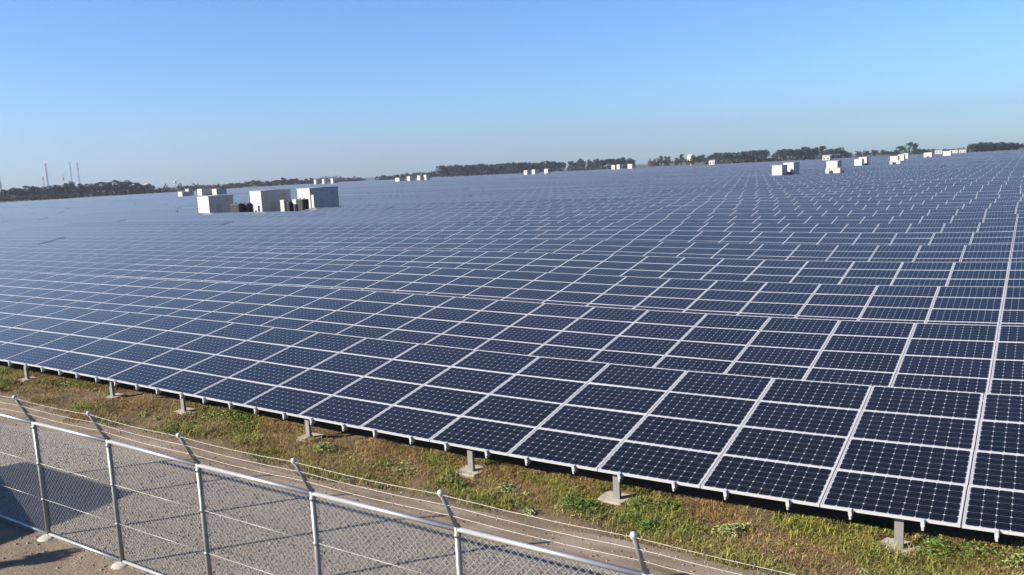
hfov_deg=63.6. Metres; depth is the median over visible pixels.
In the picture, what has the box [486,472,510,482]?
weed clump
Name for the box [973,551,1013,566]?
weed clump
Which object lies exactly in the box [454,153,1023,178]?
solar panel row
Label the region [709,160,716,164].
building
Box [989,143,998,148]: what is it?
pine tree
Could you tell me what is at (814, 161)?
solar panel row
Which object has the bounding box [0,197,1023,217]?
solar panel row
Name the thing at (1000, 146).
pine tree
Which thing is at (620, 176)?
solar panel row
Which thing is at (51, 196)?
bushy tree
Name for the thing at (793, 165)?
equipment hut
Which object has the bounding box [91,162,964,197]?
solar panel row
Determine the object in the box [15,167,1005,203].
solar panel row
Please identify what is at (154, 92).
sky
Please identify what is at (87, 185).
pine tree
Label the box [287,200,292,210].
cooling bank
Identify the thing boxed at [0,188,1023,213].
solar panel row
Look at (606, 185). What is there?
solar panel row
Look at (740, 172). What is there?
solar panel row
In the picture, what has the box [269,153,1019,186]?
solar panel row
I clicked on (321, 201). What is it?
door
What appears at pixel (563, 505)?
weed clump
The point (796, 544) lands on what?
weed clump
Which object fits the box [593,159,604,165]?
pine tree
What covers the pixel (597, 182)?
solar panel row
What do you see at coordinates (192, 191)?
equipment hut
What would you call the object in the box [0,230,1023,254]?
solar panel row
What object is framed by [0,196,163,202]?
solar panel row
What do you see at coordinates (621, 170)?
solar panel row
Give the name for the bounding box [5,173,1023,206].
solar panel row
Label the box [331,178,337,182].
equipment hut
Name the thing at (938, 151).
building
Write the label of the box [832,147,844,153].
pine tree
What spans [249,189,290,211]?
equipment hut
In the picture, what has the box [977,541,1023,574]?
weed clump
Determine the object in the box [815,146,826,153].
pine tree
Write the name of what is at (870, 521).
weed clump
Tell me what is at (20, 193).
pine tree
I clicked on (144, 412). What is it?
weed clump
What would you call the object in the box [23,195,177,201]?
solar panel row
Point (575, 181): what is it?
solar panel row
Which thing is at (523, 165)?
pine tree
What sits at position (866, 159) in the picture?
equipment hut
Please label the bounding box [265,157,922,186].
solar panel row
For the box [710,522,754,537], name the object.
weed clump
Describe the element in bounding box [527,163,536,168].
pine tree
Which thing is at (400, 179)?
equipment hut
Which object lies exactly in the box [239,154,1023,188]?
solar panel row
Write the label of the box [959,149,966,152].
building
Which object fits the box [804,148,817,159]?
pine tree
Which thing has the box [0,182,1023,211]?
solar panel row
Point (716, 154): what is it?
pine tree
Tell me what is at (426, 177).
equipment hut
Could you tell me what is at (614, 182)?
solar panel row
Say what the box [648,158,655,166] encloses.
bushy tree
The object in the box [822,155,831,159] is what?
building
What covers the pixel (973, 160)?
solar panel row
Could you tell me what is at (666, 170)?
solar panel row
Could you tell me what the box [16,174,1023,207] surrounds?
solar panel row
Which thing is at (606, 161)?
pine tree
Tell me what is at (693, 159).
pine tree
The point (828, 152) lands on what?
pine tree
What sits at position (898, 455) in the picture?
solar panel row
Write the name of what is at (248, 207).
cooling bank
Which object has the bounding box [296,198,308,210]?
cooling bank
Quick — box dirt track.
[0,416,754,574]
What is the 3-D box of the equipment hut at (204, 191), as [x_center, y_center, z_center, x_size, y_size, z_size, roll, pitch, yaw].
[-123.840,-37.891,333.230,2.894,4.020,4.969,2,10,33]
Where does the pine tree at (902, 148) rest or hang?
on the ground at (70, 561)
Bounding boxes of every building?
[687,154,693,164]
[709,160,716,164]
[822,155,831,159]
[935,150,942,153]
[950,149,958,152]
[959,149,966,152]
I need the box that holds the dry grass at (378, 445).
[0,364,1023,574]
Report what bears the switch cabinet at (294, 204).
on the ground at (70, 561)
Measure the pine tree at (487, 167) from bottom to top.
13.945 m
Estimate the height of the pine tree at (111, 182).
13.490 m
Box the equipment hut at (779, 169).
[772,165,786,174]
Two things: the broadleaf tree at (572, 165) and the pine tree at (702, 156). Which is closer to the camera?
the broadleaf tree at (572, 165)
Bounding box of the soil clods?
[1,531,130,573]
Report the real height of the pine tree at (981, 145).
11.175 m
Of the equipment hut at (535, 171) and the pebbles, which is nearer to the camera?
the pebbles
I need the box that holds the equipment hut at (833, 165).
[826,160,841,172]
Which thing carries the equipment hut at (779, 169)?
on the ground at (70, 561)
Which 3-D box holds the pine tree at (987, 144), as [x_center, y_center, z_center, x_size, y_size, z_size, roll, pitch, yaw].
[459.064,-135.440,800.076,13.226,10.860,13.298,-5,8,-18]
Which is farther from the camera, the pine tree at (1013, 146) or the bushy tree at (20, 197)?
the pine tree at (1013, 146)
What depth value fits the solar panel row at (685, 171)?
334.23 m
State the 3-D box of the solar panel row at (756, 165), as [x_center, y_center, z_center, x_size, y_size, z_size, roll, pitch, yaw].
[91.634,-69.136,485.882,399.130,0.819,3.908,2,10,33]
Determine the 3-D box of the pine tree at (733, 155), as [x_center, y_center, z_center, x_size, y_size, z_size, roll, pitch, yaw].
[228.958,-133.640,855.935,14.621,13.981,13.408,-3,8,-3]
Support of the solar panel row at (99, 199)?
on the ground at (70, 561)
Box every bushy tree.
[15,195,26,200]
[32,195,45,199]
[46,193,56,198]
[62,192,75,198]
[70,193,80,197]
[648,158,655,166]
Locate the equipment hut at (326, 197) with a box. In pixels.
[297,186,338,207]
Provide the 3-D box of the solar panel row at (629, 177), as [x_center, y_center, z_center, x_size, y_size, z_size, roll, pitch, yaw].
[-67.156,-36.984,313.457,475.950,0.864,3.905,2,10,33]
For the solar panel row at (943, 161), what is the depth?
271.89 m
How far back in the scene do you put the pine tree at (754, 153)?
845.36 m
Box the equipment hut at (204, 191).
[197,188,211,194]
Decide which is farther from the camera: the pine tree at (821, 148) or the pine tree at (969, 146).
the pine tree at (821, 148)
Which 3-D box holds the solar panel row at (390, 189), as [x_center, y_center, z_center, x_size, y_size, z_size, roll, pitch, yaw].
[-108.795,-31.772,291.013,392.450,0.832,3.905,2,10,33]
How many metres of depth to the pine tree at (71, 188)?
557.30 m
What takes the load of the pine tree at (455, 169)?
on the ground at (70, 561)
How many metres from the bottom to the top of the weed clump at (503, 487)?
0.174 m
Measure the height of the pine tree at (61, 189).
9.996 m
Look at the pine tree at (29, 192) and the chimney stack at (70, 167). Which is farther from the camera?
the chimney stack at (70, 167)
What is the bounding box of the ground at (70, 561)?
[0,147,1023,574]
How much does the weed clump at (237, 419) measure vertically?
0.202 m
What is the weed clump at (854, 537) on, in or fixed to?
on the ground at (70, 561)
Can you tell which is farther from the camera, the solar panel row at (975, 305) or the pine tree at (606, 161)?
the pine tree at (606, 161)
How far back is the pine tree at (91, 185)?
637.25 m
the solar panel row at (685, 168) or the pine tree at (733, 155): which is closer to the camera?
the solar panel row at (685, 168)
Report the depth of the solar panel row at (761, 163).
592.39 m
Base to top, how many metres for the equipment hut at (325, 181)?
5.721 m
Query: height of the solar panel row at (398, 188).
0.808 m
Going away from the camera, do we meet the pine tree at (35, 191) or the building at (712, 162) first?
the pine tree at (35, 191)
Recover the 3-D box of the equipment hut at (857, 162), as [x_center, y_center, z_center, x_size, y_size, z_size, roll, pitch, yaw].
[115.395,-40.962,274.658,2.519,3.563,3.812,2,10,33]
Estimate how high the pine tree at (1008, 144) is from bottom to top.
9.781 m
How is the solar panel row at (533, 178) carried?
on the ground at (70, 561)
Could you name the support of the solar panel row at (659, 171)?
on the ground at (70, 561)
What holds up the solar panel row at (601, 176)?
on the ground at (70, 561)
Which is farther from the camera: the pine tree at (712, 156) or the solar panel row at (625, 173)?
the pine tree at (712, 156)
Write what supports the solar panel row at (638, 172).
on the ground at (70, 561)
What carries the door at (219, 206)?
in the equipment hut at (214, 204)
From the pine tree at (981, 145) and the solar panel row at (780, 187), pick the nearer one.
the solar panel row at (780, 187)
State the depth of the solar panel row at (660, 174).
281.43 m
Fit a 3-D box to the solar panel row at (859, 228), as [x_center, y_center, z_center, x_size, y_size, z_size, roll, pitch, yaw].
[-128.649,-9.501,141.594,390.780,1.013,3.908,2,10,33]
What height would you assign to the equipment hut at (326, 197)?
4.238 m
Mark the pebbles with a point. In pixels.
(388, 498)
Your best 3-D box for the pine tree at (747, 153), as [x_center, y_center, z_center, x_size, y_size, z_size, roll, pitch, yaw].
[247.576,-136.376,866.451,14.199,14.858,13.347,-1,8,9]
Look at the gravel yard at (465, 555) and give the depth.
12.56 m
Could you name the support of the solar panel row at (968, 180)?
on the ground at (70, 561)
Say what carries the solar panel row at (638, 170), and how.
on the ground at (70, 561)
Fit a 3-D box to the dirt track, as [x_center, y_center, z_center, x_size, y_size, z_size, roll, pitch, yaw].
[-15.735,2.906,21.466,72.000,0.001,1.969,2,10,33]
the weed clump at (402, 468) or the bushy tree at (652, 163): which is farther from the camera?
the bushy tree at (652, 163)
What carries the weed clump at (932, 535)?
on the ground at (70, 561)
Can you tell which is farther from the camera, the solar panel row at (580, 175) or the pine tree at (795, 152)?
the pine tree at (795, 152)
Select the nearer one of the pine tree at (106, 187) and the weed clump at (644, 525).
the weed clump at (644, 525)
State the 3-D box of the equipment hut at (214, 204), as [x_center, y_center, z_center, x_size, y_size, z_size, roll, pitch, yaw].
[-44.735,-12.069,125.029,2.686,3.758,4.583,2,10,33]
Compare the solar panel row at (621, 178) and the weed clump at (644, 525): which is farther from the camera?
the solar panel row at (621, 178)
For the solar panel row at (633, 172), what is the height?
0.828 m
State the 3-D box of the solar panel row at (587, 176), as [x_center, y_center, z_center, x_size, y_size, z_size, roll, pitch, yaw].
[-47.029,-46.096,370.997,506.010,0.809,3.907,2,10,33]
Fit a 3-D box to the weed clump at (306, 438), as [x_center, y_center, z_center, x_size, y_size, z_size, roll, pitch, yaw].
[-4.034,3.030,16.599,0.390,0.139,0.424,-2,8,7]
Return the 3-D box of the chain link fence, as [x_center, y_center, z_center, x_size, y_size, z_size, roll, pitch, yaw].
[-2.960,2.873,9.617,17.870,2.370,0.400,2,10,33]
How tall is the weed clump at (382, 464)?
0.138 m
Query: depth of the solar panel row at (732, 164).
640.57 m
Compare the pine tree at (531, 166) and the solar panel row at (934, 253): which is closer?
the solar panel row at (934, 253)
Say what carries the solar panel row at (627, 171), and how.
on the ground at (70, 561)
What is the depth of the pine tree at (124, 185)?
636.65 m
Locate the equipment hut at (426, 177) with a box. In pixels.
[424,175,429,179]
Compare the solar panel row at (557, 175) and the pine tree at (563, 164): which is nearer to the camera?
the solar panel row at (557, 175)
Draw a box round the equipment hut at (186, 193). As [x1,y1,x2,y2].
[178,191,190,195]
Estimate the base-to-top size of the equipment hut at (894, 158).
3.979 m
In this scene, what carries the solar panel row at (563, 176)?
on the ground at (70, 561)
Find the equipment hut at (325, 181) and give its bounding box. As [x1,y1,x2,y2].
[322,179,328,183]
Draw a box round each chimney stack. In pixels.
[43,163,49,188]
[68,161,72,181]
[75,163,79,183]
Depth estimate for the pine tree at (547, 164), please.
906.34 m
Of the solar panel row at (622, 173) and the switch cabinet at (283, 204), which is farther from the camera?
the solar panel row at (622, 173)
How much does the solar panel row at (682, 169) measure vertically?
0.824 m
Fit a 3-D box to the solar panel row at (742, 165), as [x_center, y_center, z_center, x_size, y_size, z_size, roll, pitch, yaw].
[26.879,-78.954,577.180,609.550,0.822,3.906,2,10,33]
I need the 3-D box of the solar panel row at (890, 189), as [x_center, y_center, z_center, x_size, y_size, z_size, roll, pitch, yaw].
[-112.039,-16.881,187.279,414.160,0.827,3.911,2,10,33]
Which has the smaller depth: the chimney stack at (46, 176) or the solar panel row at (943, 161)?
the solar panel row at (943, 161)
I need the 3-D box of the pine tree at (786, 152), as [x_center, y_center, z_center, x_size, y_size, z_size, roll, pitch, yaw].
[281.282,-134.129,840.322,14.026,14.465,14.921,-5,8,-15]
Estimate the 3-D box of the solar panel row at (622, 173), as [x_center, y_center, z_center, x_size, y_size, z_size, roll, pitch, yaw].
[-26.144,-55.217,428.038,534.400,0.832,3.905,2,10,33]
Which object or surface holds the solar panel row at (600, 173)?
on the ground at (70, 561)
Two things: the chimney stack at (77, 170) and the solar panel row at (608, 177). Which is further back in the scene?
the chimney stack at (77, 170)
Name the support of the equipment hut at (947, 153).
on the ground at (70, 561)
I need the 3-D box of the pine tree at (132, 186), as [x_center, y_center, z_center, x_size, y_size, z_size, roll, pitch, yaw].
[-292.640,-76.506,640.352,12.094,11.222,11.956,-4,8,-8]
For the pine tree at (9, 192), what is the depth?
557.14 m
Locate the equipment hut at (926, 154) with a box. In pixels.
[924,152,932,156]
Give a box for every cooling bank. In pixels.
[230,202,243,211]
[242,202,251,211]
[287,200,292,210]
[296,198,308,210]
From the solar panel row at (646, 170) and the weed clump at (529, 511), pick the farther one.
the solar panel row at (646, 170)
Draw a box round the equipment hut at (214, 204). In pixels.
[197,195,233,212]
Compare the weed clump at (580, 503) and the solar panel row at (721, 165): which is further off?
the solar panel row at (721, 165)
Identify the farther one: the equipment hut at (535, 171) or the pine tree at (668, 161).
the pine tree at (668, 161)
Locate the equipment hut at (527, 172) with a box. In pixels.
[524,170,530,174]
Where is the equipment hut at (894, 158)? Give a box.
[890,156,899,163]
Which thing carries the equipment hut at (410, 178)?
on the ground at (70, 561)
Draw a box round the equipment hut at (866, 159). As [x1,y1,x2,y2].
[858,157,868,164]
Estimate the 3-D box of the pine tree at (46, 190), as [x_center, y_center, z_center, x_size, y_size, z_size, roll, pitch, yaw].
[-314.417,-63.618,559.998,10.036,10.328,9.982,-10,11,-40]
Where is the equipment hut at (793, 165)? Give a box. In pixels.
[783,162,798,173]
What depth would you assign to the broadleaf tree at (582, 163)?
898.45 m
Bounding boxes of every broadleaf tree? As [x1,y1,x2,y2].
[568,161,575,170]
[578,159,586,170]
[587,160,592,168]
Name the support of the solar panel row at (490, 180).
on the ground at (70, 561)
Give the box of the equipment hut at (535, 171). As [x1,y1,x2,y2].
[532,169,538,173]
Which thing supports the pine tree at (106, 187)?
on the ground at (70, 561)
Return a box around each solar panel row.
[0,167,1022,204]
[0,170,1023,205]
[0,172,1023,206]
[0,174,770,203]
[0,175,1023,207]
[0,177,1023,208]
[0,178,1023,209]
[0,180,1023,210]
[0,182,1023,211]
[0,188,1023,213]
[0,190,1023,214]
[0,194,1023,216]
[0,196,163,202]
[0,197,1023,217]
[0,202,1023,220]
[0,207,1023,224]
[0,213,1023,231]
[0,221,1023,237]
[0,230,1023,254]
[0,236,1023,263]
[0,244,1023,295]
[0,255,1023,337]
[0,271,1023,399]
[0,301,1023,558]
[3,184,1023,212]
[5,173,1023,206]
[6,167,1023,204]
[6,195,191,202]
[8,176,742,203]
[11,171,1023,205]
[12,196,177,202]
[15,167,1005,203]
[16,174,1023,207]
[17,174,771,202]
[18,162,1020,201]
[18,169,1023,204]
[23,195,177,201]
[36,161,1023,200]
[40,162,1018,200]
[50,160,1023,199]
[58,163,958,199]
[70,160,1018,198]
[84,159,1023,197]
[88,159,1021,197]
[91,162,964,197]
[101,165,849,196]
[103,159,1006,196]
[106,159,1019,196]
[119,165,845,195]
[122,165,852,195]
[133,157,1019,194]
[137,157,1022,194]
[139,165,853,194]
[150,157,1007,193]
[153,157,1011,193]
[156,158,988,193]
[165,156,1016,192]
[169,156,1021,192]
[171,156,1023,192]
[198,173,771,195]
[214,163,1023,194]
[227,155,1016,189]
[227,162,1023,193]
[228,155,1018,189]
[231,156,1002,189]
[231,163,1022,193]
[234,154,1013,188]
[235,154,1019,188]
[236,156,1014,189]
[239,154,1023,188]
[243,156,984,188]
[244,156,988,188]
[249,155,1014,188]
[250,154,996,187]
[252,161,885,188]
[257,154,1017,187]
[264,154,1021,187]
[265,155,1005,187]
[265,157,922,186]
[267,153,1018,186]
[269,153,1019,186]
[279,156,1011,187]
[283,156,934,185]
[284,153,1003,185]
[285,153,1004,185]
[287,153,1012,185]
[310,157,919,184]
[312,154,992,184]
[320,152,1011,183]
[338,158,872,182]
[341,152,1009,182]
[355,151,1020,181]
[359,152,1004,181]
[374,151,1011,180]
[379,151,1022,180]
[382,152,1005,180]
[389,152,1016,180]
[413,154,1002,180]
[414,154,1007,180]
[416,154,1008,180]
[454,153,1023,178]
[476,161,844,177]
[795,166,1023,174]
[820,164,1023,173]
[846,165,1023,172]
[858,165,1018,170]
[881,157,1023,163]
[886,158,1012,163]
[905,158,1023,163]
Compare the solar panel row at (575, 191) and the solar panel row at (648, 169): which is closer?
the solar panel row at (575, 191)
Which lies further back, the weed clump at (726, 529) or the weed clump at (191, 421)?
the weed clump at (191, 421)
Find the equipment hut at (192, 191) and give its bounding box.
[185,189,193,194]
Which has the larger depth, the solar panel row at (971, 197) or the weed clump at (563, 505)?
the solar panel row at (971, 197)
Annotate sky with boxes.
[0,0,1023,193]
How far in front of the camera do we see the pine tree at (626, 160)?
896.30 m
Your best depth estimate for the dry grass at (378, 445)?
13.87 m
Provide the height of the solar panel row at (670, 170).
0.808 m
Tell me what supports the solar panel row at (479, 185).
on the ground at (70, 561)
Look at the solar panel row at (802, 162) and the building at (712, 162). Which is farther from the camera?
the building at (712, 162)
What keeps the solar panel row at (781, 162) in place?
on the ground at (70, 561)
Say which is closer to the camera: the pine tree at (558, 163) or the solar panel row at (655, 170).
the solar panel row at (655, 170)
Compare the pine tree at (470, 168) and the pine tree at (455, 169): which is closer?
the pine tree at (455, 169)
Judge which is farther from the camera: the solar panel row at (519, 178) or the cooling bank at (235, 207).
the solar panel row at (519, 178)
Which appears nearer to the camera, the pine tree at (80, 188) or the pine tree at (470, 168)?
the pine tree at (80, 188)
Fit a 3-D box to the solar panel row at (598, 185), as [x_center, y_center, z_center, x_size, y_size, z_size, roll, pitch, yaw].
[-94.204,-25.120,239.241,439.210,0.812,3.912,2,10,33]
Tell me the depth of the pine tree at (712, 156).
833.52 m
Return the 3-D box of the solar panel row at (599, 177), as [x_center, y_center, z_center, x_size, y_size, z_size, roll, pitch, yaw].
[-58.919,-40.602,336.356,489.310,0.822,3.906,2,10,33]
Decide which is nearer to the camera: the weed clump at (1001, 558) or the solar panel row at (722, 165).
the weed clump at (1001, 558)
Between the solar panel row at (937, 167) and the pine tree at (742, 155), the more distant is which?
the pine tree at (742, 155)
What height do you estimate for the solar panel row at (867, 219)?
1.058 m
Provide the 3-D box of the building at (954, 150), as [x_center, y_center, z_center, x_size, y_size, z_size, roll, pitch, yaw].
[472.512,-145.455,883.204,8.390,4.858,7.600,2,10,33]
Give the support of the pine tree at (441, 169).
on the ground at (70, 561)
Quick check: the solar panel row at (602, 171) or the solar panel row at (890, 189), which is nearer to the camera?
the solar panel row at (890, 189)
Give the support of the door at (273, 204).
in the equipment hut at (267, 200)
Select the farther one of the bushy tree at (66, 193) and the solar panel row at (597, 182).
the bushy tree at (66, 193)
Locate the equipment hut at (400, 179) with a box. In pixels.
[395,177,404,180]
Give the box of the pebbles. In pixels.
[0,414,797,574]
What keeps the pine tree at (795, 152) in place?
on the ground at (70, 561)
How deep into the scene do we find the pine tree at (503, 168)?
913.00 m
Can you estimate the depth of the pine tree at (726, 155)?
848.71 m
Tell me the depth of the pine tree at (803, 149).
839.15 m
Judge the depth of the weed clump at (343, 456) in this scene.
15.29 m
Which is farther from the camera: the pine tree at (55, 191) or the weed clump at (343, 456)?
the pine tree at (55, 191)
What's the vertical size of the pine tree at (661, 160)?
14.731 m
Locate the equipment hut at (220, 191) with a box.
[212,188,226,194]
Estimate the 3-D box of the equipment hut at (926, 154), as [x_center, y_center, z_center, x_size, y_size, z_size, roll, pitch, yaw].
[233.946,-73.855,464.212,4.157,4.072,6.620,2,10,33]
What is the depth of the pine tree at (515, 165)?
917.97 m
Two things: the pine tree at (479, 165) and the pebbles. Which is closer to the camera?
the pebbles
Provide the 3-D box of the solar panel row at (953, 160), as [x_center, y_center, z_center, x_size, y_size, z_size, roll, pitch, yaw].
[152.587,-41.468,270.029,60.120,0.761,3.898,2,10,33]
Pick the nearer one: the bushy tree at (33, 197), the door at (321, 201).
the door at (321, 201)
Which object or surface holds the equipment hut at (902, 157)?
on the ground at (70, 561)
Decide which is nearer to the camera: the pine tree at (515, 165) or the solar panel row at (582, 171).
the solar panel row at (582, 171)
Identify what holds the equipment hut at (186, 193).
on the ground at (70, 561)
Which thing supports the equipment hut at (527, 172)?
on the ground at (70, 561)
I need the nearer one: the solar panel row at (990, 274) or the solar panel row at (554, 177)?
the solar panel row at (990, 274)
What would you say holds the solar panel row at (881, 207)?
on the ground at (70, 561)
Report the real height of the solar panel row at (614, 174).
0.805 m
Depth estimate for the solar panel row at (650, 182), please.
169.85 m
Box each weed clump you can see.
[56,381,73,388]
[136,411,148,416]
[151,414,164,420]
[185,409,237,420]
[186,420,199,427]
[219,410,253,427]
[301,435,317,442]
[308,442,338,453]
[339,455,353,461]
[362,459,394,468]
[382,462,420,476]
[390,459,417,466]
[439,478,466,488]
[485,482,531,499]
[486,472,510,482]
[522,507,534,515]
[554,503,596,517]
[559,495,595,511]
[582,512,601,519]
[620,512,666,533]
[626,495,684,513]
[669,521,693,531]
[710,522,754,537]
[775,539,806,550]
[842,533,864,544]
[851,513,893,531]
[859,568,878,574]
[913,530,963,556]
[917,536,1023,566]
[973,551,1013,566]
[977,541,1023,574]
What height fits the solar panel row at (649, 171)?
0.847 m
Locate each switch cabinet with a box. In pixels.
[280,200,286,210]
[292,199,296,210]
[311,195,316,207]
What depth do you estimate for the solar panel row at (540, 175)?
503.96 m
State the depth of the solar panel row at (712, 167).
459.53 m
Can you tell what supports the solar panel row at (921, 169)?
on the ground at (70, 561)
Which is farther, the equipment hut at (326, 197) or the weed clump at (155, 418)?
the equipment hut at (326, 197)
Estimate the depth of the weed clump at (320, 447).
15.98 m
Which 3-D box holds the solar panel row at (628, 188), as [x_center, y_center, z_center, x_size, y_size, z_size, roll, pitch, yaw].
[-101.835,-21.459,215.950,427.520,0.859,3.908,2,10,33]
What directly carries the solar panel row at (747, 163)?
on the ground at (70, 561)
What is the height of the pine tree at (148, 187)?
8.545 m
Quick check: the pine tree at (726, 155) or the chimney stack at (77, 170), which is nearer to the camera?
the pine tree at (726, 155)
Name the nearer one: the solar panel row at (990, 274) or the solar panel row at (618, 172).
the solar panel row at (990, 274)
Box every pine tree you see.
[2,187,19,201]
[13,189,26,195]
[22,186,38,200]
[31,187,42,195]
[40,186,54,199]
[49,184,65,198]
[57,186,70,195]
[62,181,74,192]
[72,183,88,197]
[83,184,93,190]
[88,182,103,196]
[95,182,114,195]
[103,180,122,195]
[114,180,130,192]
[127,182,140,192]
[134,184,146,193]
[145,184,155,190]
[435,165,447,172]
[453,164,462,175]
[465,165,474,171]
[477,163,486,170]
[480,164,492,170]
[494,163,502,170]
[500,163,506,173]
[510,162,520,173]
[519,162,527,170]
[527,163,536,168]
[543,160,551,168]
[552,161,560,171]
[555,162,565,170]
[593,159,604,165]
[601,159,612,167]
[609,159,622,168]
[617,157,633,167]
[656,155,666,163]
[665,156,671,165]
[690,155,698,162]
[697,154,704,162]
[706,154,714,161]
[713,152,721,163]
[718,152,731,158]
[727,152,739,158]
[737,152,745,162]
[744,150,754,162]
[750,150,763,161]
[757,149,769,161]
[781,149,792,160]
[788,149,800,159]
[797,146,810,155]
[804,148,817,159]
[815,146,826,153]
[824,148,833,153]
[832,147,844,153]
[896,145,906,151]
[906,142,918,150]
[967,143,977,149]
[971,142,985,151]
[980,142,993,151]
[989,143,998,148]
[993,142,1004,148]
[1000,142,1012,150]
[1009,142,1018,148]
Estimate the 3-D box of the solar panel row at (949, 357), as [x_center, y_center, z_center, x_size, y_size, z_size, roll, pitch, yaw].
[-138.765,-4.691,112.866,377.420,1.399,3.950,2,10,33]
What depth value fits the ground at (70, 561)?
13.32 m
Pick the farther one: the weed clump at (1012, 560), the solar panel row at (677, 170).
the solar panel row at (677, 170)
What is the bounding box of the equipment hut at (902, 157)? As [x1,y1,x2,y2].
[898,154,904,160]
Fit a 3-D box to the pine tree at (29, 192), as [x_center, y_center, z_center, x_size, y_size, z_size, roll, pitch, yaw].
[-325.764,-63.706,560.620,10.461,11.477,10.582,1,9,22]
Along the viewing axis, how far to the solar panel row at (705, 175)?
203.82 m
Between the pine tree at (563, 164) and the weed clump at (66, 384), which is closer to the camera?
the weed clump at (66, 384)
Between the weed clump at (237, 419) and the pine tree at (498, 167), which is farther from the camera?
the pine tree at (498, 167)
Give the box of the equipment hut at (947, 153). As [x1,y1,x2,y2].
[943,151,951,155]
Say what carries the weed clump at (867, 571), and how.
on the ground at (70, 561)
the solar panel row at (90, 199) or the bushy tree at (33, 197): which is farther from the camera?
the bushy tree at (33, 197)
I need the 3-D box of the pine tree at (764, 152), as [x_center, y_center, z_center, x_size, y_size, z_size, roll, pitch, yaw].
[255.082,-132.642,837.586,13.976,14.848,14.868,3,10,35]
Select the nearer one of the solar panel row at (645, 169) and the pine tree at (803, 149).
the solar panel row at (645, 169)
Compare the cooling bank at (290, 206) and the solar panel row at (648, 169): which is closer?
the cooling bank at (290, 206)
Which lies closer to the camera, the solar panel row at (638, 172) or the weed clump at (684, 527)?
the weed clump at (684, 527)
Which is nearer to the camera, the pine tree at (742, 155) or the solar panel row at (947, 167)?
the solar panel row at (947, 167)
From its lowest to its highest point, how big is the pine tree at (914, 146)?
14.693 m
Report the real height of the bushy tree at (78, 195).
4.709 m
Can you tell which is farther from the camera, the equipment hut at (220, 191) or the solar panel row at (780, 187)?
the equipment hut at (220, 191)
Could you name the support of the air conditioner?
on the ground at (70, 561)
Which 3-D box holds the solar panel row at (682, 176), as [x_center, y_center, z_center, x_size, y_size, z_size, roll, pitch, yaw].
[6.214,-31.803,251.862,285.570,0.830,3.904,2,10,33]
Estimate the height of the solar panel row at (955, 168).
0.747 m
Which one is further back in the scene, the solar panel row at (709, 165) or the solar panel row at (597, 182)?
the solar panel row at (709, 165)
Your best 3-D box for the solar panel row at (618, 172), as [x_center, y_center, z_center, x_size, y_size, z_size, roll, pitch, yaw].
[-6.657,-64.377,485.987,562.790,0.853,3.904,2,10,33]
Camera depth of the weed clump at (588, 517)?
12.31 m
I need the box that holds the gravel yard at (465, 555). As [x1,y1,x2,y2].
[0,423,628,574]
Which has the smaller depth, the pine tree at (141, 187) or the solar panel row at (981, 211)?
the solar panel row at (981, 211)
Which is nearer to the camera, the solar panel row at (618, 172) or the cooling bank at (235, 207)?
the cooling bank at (235, 207)
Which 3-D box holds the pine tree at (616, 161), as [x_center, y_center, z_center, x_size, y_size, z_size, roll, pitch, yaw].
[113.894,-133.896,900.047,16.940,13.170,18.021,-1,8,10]
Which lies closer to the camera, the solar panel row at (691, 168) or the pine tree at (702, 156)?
the solar panel row at (691, 168)
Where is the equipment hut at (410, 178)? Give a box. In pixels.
[407,176,415,180]
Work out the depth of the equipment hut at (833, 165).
181.07 m
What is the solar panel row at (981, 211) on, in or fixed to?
on the ground at (70, 561)
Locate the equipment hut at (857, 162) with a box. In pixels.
[854,159,863,165]
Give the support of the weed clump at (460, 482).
on the ground at (70, 561)
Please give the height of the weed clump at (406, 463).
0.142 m
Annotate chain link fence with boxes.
[0,395,793,574]
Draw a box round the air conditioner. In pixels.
[253,206,259,211]
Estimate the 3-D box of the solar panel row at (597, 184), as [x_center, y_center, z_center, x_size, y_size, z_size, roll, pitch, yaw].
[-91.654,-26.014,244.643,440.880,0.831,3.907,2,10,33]
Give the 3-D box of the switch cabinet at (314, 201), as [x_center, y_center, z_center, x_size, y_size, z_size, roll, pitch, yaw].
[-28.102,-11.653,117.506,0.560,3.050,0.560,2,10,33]
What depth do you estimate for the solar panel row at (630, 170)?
539.64 m
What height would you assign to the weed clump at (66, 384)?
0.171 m
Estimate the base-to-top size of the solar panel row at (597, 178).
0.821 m
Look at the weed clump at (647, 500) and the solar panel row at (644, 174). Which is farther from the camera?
the solar panel row at (644, 174)
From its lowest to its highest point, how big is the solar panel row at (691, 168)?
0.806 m
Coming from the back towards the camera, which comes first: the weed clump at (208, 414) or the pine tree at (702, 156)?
the pine tree at (702, 156)
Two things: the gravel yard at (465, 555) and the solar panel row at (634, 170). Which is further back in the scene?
the solar panel row at (634, 170)
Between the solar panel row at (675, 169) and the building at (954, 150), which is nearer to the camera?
the solar panel row at (675, 169)
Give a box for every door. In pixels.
[217,204,222,212]
[271,201,276,211]
[319,199,323,207]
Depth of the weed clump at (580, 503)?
12.66 m
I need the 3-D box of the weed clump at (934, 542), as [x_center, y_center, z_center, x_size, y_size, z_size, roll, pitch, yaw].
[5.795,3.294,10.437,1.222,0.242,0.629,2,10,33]
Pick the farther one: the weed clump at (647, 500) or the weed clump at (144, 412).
the weed clump at (144, 412)
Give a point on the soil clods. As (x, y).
(44, 551)
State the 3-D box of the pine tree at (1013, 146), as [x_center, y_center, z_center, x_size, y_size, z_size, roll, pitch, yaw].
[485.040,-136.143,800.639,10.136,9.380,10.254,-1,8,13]

